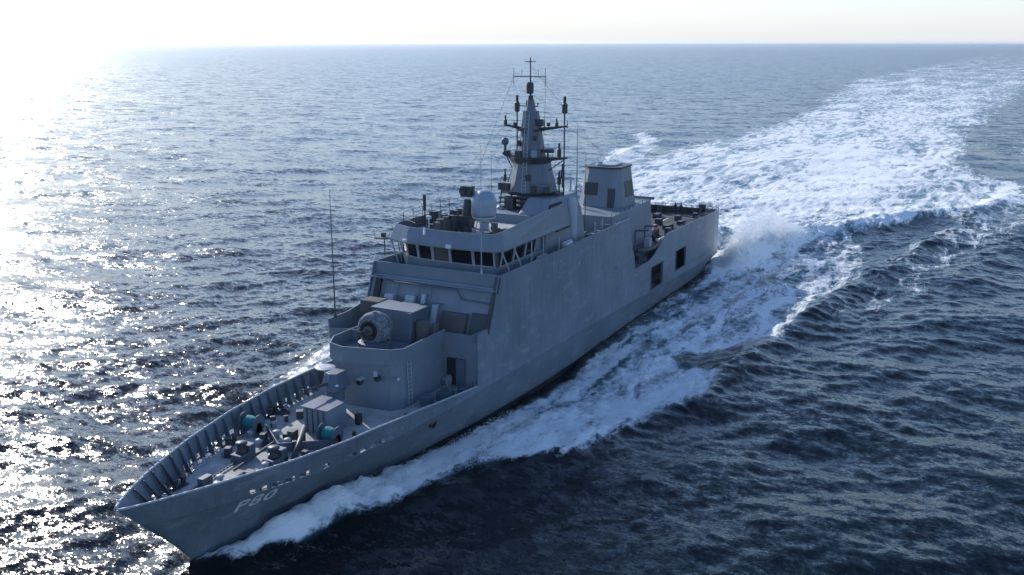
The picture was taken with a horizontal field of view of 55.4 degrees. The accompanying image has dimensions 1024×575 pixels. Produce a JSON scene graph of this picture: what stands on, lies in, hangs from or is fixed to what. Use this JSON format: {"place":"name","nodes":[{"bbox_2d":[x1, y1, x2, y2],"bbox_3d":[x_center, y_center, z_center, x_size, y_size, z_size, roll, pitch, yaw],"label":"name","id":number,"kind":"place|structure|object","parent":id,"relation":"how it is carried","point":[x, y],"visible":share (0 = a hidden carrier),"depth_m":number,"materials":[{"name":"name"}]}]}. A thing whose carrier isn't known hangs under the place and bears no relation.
{"place":"outdoors","nodes":[
{"label":"outdoors","id":0,"kind":"place"},
{"bbox_2d":[0,43,1023,574],"bbox_3d":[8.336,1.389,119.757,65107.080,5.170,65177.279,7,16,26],"label":"sea","id":1,"kind":"structure","parent":0,"point":[838,389],"depth_m":125.32,"materials":[{"name":"blue liquid"}]},
{"bbox_2d":[114,57,718,559],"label":"warship","id":2,"kind":"object","parent":1,"relation":"on","point":[474,311],"visible":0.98,"depth_m":83.55,"materials":[{"name":"paint"}]},
{"bbox_2d":[561,239,573,247],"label":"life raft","id":3,"kind":"object","parent":2,"relation":"on","point":[566,244],"visible":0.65,"depth_m":95.52,"materials":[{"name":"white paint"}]},
{"bbox_2d":[633,235,659,256],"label":"inflatable boat","id":4,"kind":"object","parent":2,"relation":"on","point":[645,248],"visible":0.93,"depth_m":118.74,"materials":[{"name":"grey paint"}]},
{"bbox_2d":[329,410,586,496],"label":"bow spray","id":5,"kind":"object","parent":1,"relation":"on","point":[421,460],"visible":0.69,"depth_m":77.14,"materials":[{"name":"white liquid"}]},
{"bbox_2d":[712,201,813,268],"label":"spray","id":6,"kind":"object","parent":1,"relation":"on","point":[749,231],"visible":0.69,"depth_m":146.31,"materials":[{"name":"white liquid"}]},
{"bbox_2d":[0,0,1023,43],"label":"sky","id":7,"kind":"structure","parent":0,"point":[21,21],"materials":[{"name":"white"}]}
]}

